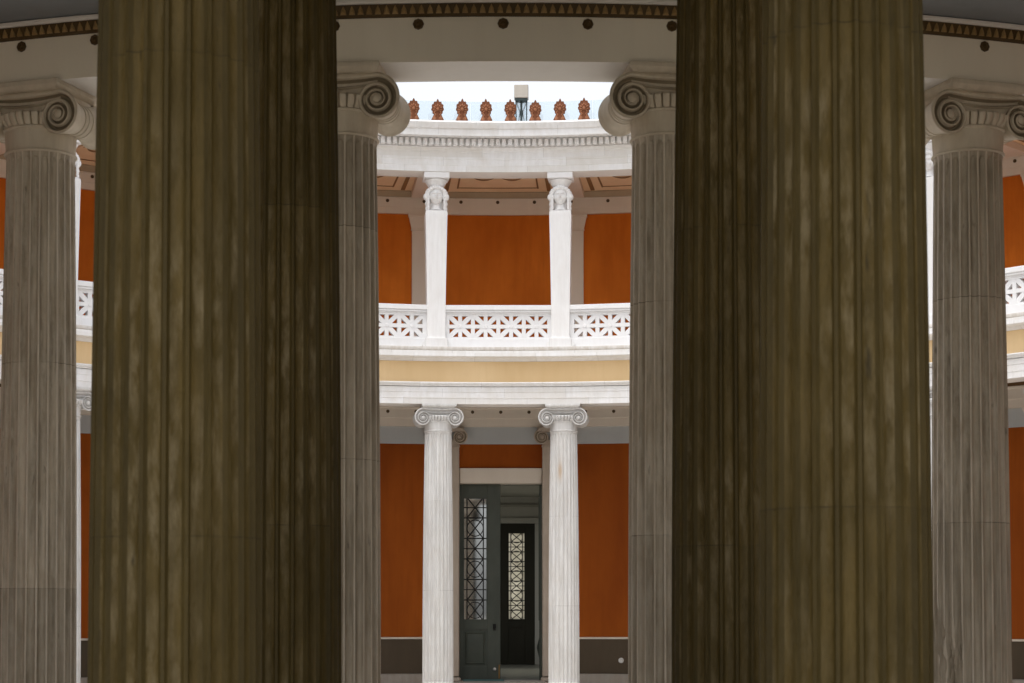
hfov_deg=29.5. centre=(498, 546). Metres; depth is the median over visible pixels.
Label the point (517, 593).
door leaf
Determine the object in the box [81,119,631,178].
entablature
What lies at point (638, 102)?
column
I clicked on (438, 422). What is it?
column
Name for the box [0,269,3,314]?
balustrade
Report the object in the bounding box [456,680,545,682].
door step
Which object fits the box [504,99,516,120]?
antefix
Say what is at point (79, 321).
caryatid
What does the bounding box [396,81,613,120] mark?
sky
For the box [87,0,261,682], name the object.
column
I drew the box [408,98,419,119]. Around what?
antefix
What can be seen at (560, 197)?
caryatid
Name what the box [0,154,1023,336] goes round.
curved wall
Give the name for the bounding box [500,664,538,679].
passage floor
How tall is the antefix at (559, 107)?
0.384 m
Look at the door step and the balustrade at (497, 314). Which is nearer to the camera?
the balustrade at (497, 314)
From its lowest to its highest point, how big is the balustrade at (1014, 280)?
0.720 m
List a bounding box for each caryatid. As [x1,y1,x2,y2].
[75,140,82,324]
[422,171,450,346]
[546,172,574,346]
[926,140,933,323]
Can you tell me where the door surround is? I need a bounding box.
[424,427,549,682]
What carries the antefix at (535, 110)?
on the entablature at (509, 149)
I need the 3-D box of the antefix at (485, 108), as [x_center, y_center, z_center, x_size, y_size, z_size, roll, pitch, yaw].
[-0.208,-7.182,32.059,0.202,0.393,0.086,-1,-2,-2]
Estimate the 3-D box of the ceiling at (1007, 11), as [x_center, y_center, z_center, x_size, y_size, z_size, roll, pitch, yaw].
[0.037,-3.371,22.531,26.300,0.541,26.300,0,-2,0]
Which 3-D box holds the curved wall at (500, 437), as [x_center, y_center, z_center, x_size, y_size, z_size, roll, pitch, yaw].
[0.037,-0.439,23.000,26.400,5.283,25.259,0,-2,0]
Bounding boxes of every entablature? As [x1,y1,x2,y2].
[0,0,1023,406]
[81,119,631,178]
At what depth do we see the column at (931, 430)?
29.73 m
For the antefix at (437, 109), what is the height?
0.376 m
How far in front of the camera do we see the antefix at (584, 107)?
31.95 m
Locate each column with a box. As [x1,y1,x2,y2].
[0,77,96,682]
[76,386,90,682]
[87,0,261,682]
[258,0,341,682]
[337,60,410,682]
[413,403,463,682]
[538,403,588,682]
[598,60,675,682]
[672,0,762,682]
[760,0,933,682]
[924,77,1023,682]
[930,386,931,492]
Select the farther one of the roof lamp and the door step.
the door step
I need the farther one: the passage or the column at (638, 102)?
the passage
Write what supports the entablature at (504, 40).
on the column
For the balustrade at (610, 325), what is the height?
0.720 m
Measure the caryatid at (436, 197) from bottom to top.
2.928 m
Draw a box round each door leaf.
[460,484,499,679]
[501,524,534,663]
[537,485,541,679]
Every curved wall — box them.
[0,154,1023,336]
[0,381,1023,682]
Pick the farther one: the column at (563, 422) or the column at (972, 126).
the column at (563, 422)
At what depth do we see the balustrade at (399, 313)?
32.30 m
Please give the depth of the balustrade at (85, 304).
30.09 m
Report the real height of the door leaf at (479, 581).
3.550 m
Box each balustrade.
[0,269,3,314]
[77,280,92,325]
[379,303,426,345]
[445,305,551,346]
[569,303,629,345]
[1005,265,1023,313]
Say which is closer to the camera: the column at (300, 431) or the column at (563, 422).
the column at (300, 431)
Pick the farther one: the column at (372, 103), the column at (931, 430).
the column at (931, 430)
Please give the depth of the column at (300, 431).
8.99 m
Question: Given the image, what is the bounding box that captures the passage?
[459,484,541,676]
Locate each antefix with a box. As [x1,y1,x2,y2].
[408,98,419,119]
[431,99,443,119]
[456,99,467,120]
[480,99,491,120]
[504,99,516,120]
[529,100,541,120]
[553,99,565,119]
[578,98,589,119]
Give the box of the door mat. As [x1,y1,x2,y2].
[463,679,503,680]
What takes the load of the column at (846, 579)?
on the hall floor
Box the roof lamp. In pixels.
[514,84,528,120]
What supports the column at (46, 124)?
on the court floor
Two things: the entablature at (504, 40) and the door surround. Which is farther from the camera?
the door surround
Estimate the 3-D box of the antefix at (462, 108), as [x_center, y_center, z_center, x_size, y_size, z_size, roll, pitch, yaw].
[-0.601,-7.181,32.040,0.205,0.391,0.086,1,-2,-4]
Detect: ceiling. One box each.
[0,0,1023,24]
[0,140,1023,197]
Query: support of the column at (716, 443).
on the court floor
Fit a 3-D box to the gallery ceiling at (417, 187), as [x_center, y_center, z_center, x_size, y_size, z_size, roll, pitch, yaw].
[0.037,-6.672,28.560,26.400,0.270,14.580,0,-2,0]
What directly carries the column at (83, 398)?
on the court floor
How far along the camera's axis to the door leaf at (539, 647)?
35.47 m
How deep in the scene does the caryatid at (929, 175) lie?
29.89 m

